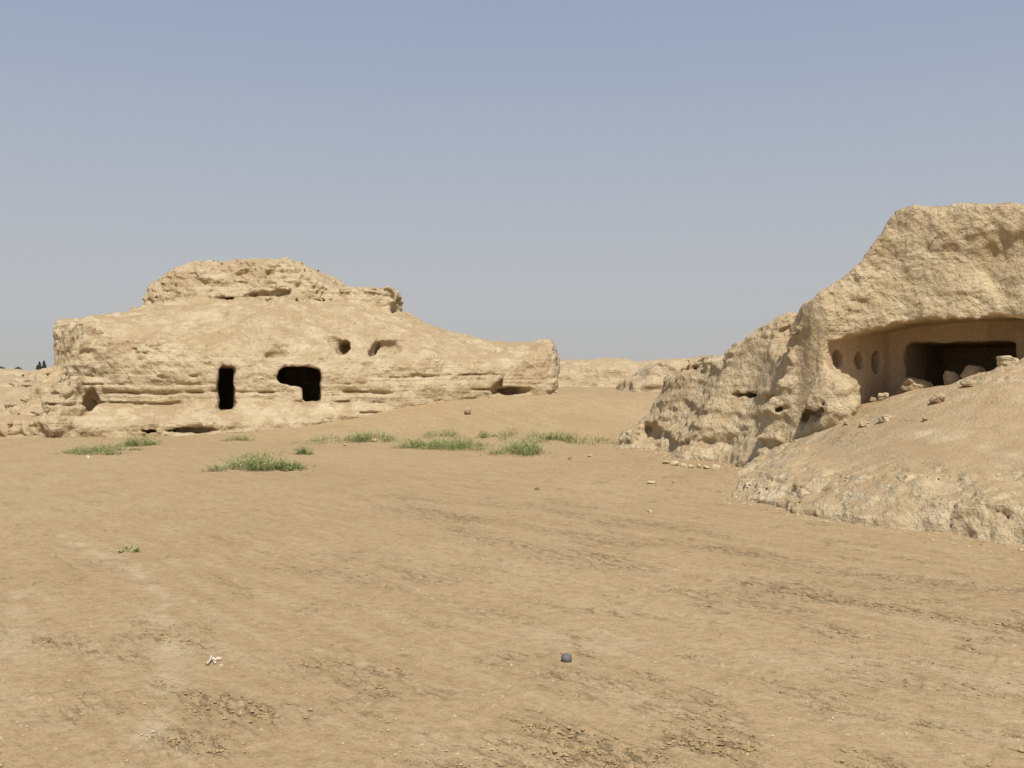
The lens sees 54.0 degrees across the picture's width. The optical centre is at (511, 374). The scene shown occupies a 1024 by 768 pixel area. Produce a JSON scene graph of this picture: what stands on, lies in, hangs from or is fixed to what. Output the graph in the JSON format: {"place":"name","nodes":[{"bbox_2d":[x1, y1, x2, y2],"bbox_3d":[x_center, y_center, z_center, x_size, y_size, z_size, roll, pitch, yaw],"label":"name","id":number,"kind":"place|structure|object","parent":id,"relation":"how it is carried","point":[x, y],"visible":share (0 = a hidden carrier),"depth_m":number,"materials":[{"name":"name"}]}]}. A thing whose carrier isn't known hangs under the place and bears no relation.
{"place":"outdoors","nodes":[
{"label":"outdoors","id":0,"kind":"place"},
{"bbox_2d":[0,387,1023,767],"bbox_3d":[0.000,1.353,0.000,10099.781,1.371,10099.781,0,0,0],"label":"ground","id":1,"kind":"structure","parent":0,"point":[208,543],"depth_m":8.58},
{"bbox_2d":[0,372,36,436],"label":"eroded mound","id":2,"kind":"object","parent":1,"relation":"on","point":[15,388],"visible":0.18,"depth_m":41.15,"materials":[{"name":"beige soil"}]},
{"bbox_2d":[0,368,37,374],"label":"ruined wall","id":3,"kind":"structure","parent":1,"relation":"on","point":[7,371],"depth_m":56.55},
{"bbox_2d":[37,361,41,369],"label":"poplar tree","id":4,"kind":"object","parent":1,"relation":"on","point":[39,367],"visible":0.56,"depth_m":259.83,"materials":[{"name":"green plant"}]},
{"bbox_2d":[52,441,135,454],"bbox_3d":[-10.684,1.902,26.191,2.279,0.254,2.403,0,0,0],"label":"weed patch","id":5,"kind":"object","parent":1,"relation":"on","point":[98,448],"visible":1,"depth_m":25.97,"materials":[{"name":"green plant"}]},
{"bbox_2d":[113,545,139,552],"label":"weed patch","id":6,"kind":"object","parent":1,"relation":"on","point":[131,549],"visible":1,"depth_m":11.54,"materials":[{"name":"green plant"}]},
{"bbox_2d":[119,435,169,445],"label":"weed patch","id":7,"kind":"object","parent":1,"relation":"on","point":[132,442],"visible":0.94,"depth_m":28.59,"materials":[{"name":"green plant"}]},
{"bbox_2d":[205,655,221,664],"bbox_3d":[-2.061,1.966,6.946,0.087,0.050,0.114,0,0,0],"label":"scrap","id":8,"kind":"object","parent":1,"relation":"on","point":[214,658],"visible":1,"depth_m":6.97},
{"bbox_2d":[219,432,257,440],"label":"weed patch","id":9,"kind":"object","parent":1,"relation":"on","point":[236,438],"visible":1,"depth_m":30.43,"materials":[{"name":"green plant"}]},
{"bbox_2d":[232,447,285,458],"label":"weed patch","id":10,"kind":"object","parent":1,"relation":"on","point":[266,453],"visible":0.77,"depth_m":24.59,"materials":[{"name":"green plant"}]},
{"bbox_2d":[192,453,325,472],"bbox_3d":[-5.343,1.856,21.494,2.700,0.317,1.918,0,0,0],"label":"weed patch","id":11,"kind":"object","parent":1,"relation":"on","point":[248,464],"visible":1,"depth_m":21.31,"materials":[{"name":"green plant"}]},
{"bbox_2d":[0,257,559,437],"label":"earthen ruin","id":12,"kind":"object","parent":1,"relation":"on","point":[207,347],"visible":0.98,"depth_m":35.95,"materials":[{"name":"beige stone"}]},
{"bbox_2d":[214,364,236,412],"bbox_3d":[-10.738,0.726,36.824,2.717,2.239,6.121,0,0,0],"label":"doorway","id":13,"kind":"structure","parent":12,"relation":"in","point":[225,391],"depth_m":39.79,"materials":[{"name":"black"}]},
{"bbox_2d":[272,364,323,406],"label":"doorway","id":14,"kind":"structure","parent":12,"relation":"in","point":[309,380],"depth_m":40.35,"materials":[{"name":"black"}]},
{"bbox_2d":[290,445,319,454],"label":"weed patch","id":15,"kind":"object","parent":1,"relation":"on","point":[302,450],"visible":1,"depth_m":25.14,"materials":[{"name":"green plant"}]},
{"bbox_2d":[285,432,366,443],"bbox_3d":[-5.428,1.885,30.418,2.539,0.235,3.273,0,0,0],"label":"weed patch","id":16,"kind":"object","parent":1,"relation":"on","point":[321,439],"visible":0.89,"depth_m":30.17,"materials":[{"name":"green plant"}]},
{"bbox_2d":[336,428,405,442],"bbox_3d":[-4.218,1.808,30.405,2.124,0.369,2.682,0,0,0],"label":"weed patch","id":17,"kind":"object","parent":1,"relation":"on","point":[360,438],"visible":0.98,"depth_m":30.13,"materials":[{"name":"green plant"}]},
{"bbox_2d":[394,437,427,448],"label":"weed patch","id":18,"kind":"object","parent":1,"relation":"on","point":[414,443],"visible":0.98,"depth_m":27.52,"materials":[{"name":"green plant"}]},
{"bbox_2d":[412,425,465,437],"bbox_3d":[-2.290,1.775,31.360,1.734,0.366,1.896,0,0,0],"label":"weed patch","id":19,"kind":"object","parent":1,"relation":"on","point":[445,431],"visible":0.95,"depth_m":31.42,"materials":[{"name":"green plant"}]},
{"bbox_2d":[413,433,494,451],"bbox_3d":[-1.412,1.840,27.764,2.585,0.364,3.123,0,0,0],"label":"weed patch","id":20,"kind":"object","parent":1,"relation":"on","point":[431,445],"visible":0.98,"depth_m":27.51,"materials":[{"name":"green plant"}]},
{"bbox_2d":[464,407,471,414],"bbox_3d":[-1.530,1.249,34.940,0.268,0.278,0.382,0,0,5],"label":"stone","id":21,"kind":"object","parent":1,"relation":"on","point":[467,411],"visible":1,"depth_m":34.80,"materials":[{"name":"beige stone"}]},
{"bbox_2d":[476,429,499,437],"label":"weed patch","id":22,"kind":"object","parent":1,"relation":"on","point":[483,435],"visible":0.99,"depth_m":31.14,"materials":[{"name":"green plant"}]},
{"bbox_2d":[0,458,1023,767],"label":"soil clods","id":23,"kind":"object","parent":1,"relation":"on","point":[682,742],"visible":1,"depth_m":5.76,"materials":[{"name":"beige soil"}]},
{"bbox_2d":[0,437,1023,766],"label":"pebbles","id":24,"kind":"object","parent":1,"relation":"on","point":[502,667],"visible":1,"depth_m":6.25,"materials":[{"name":"beige stone"}]},
{"bbox_2d":[1,418,1023,555],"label":"crumbs","id":25,"kind":"object","parent":1,"relation":"on","point":[660,453],"visible":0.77,"depth_m":16.90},
{"bbox_2d":[480,437,557,456],"bbox_3d":[0.197,1.852,26.323,2.024,0.353,3.629,0,0,0],"label":"weed patch","id":26,"kind":"object","parent":1,"relation":"on","point":[527,449],"visible":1,"depth_m":25.77,"materials":[{"name":"green plant"}]},
{"bbox_2d":[493,425,554,443],"bbox_3d":[0.347,1.780,30.786,2.122,0.472,3.571,0,0,0],"label":"weed patch","id":27,"kind":"object","parent":1,"relation":"on","point":[540,436],"visible":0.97,"depth_m":30.74,"materials":[{"name":"green plant"}]},
{"bbox_2d":[542,429,583,443],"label":"weed patch","id":28,"kind":"object","parent":1,"relation":"on","point":[549,436],"visible":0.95,"depth_m":30.64,"materials":[{"name":"green plant"}]},
{"bbox_2d":[561,653,571,662],"bbox_3d":[0.381,1.977,7.020,0.078,0.066,0.074,0,0,0],"label":"stone","id":29,"kind":"object","parent":1,"relation":"on","point":[566,657],"visible":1,"depth_m":6.99,"materials":[{"name":"grey stone"}]},
{"bbox_2d":[566,434,619,444],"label":"weed patch","id":30,"kind":"object","parent":1,"relation":"on","point":[594,443],"visible":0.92,"depth_m":29.77,"materials":[{"name":"green plant"}]},
{"bbox_2d":[558,358,690,386],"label":"ruined wall","id":31,"kind":"structure","parent":1,"relation":"on","point":[606,372],"depth_m":59.04,"materials":[{"name":"beige stone"}]},
{"bbox_2d":[616,356,706,391],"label":"eroded mound","id":32,"kind":"object","parent":1,"relation":"on","point":[648,378],"visible":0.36,"depth_m":41.91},
{"bbox_2d":[671,461,678,465],"bbox_3d":[3.614,1.966,22.280,0.177,0.133,0.124,0,0,-13],"label":"stone","id":33,"kind":"object","parent":1,"relation":"on","point":[674,463],"visible":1,"depth_m":22.25,"materials":[{"name":"beige stone"}]},
{"bbox_2d":[712,464,720,468],"bbox_3d":[4.389,1.980,21.620,0.136,0.108,0.194,0,0,-38],"label":"stone","id":34,"kind":"object","parent":1,"relation":"on","point":[715,466],"visible":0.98,"depth_m":21.59,"materials":[{"name":"beige stone"}]},
{"bbox_2d":[612,202,1023,467],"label":"cave ruin","id":35,"kind":"object","parent":1,"relation":"on","point":[932,294],"visible":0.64,"depth_m":20.17,"materials":[{"name":"beige stone"}]},
{"bbox_2d":[732,357,1023,545],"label":"earth bank","id":36,"kind":"structure","parent":1,"relation":"on","point":[954,464],"depth_m":14.92,"materials":[{"name":"beige soil"}]},
{"bbox_2d":[859,420,869,426],"bbox_3d":[6.357,0.881,18.100,0.202,0.126,0.252,0,0,28],"label":"stone","id":37,"kind":"object","parent":36,"relation":"on","point":[863,423],"visible":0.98,"depth_m":18.03,"materials":[{"name":"beige stone"}]},
{"bbox_2d":[870,396,876,401],"bbox_3d":[7.309,0.490,20.334,0.132,0.121,0.186,0,0,19],"label":"stone","id":38,"kind":"object","parent":36,"relation":"on","point":[872,398],"visible":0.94,"depth_m":20.28,"materials":[{"name":"beige stone"}]},
{"bbox_2d":[877,393,888,400],"bbox_3d":[7.346,0.428,19.900,0.174,0.158,0.218,0,0,-31],"label":"stone","id":39,"kind":"object","parent":36,"relation":"on","point":[882,396],"visible":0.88,"depth_m":19.84,"materials":[{"name":"beige stone"}]},
{"bbox_2d":[877,414,892,421],"bbox_3d":[6.606,0.767,17.800,0.248,0.159,0.198,0,0,-22],"label":"stone","id":40,"kind":"object","parent":36,"relation":"on","point":[885,417],"visible":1,"depth_m":17.72,"materials":[{"name":"beige stone"}]},
{"bbox_2d":[895,377,933,394],"bbox_3d":[8.020,0.239,20.000,0.700,0.398,0.876,0,0,8],"label":"mud block","id":41,"kind":"object","parent":36,"relation":"on","point":[909,384],"depth_m":19.71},
{"bbox_2d":[928,392,944,402],"bbox_3d":[7.401,0.407,17.500,0.279,0.209,0.223,0,0,19],"label":"mud block","id":42,"kind":"object","parent":36,"relation":"on","point":[938,397],"depth_m":17.43,"materials":[{"name":"beige soil"}]},
{"bbox_2d":[943,371,959,384],"bbox_3d":[8.581,0.103,19.600,0.293,0.370,0.234,0,0,-2],"label":"mud block","id":43,"kind":"object","parent":36,"relation":"on","point":[949,377],"depth_m":19.52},
{"bbox_2d":[960,380,976,386],"bbox_3d":[8.004,0.151,17.640,0.225,0.140,0.281,0,0,-32],"label":"mud block","id":44,"kind":"object","parent":36,"relation":"on","point":[968,383],"depth_m":17.57,"materials":[{"name":"beige stone"}]},
{"bbox_2d":[960,365,985,378],"bbox_3d":[8.899,-0.013,19.400,0.502,0.367,0.402,0,0,-42],"label":"mud block","id":45,"kind":"object","parent":36,"relation":"on","point":[969,370],"depth_m":19.28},
{"bbox_2d":[996,355,1018,366],"bbox_3d":[8.982,-0.246,18.200,0.398,0.217,0.319,0,0,38],"label":"mud block","id":46,"kind":"object","parent":36,"relation":"on","point":[1004,360],"depth_m":18.10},
{"bbox_2d":[0,0,1023,369],"label":"sky","id":47,"kind":"structure","parent":0,"point":[634,180],"materials":[{"name":"blue"}]}
]}

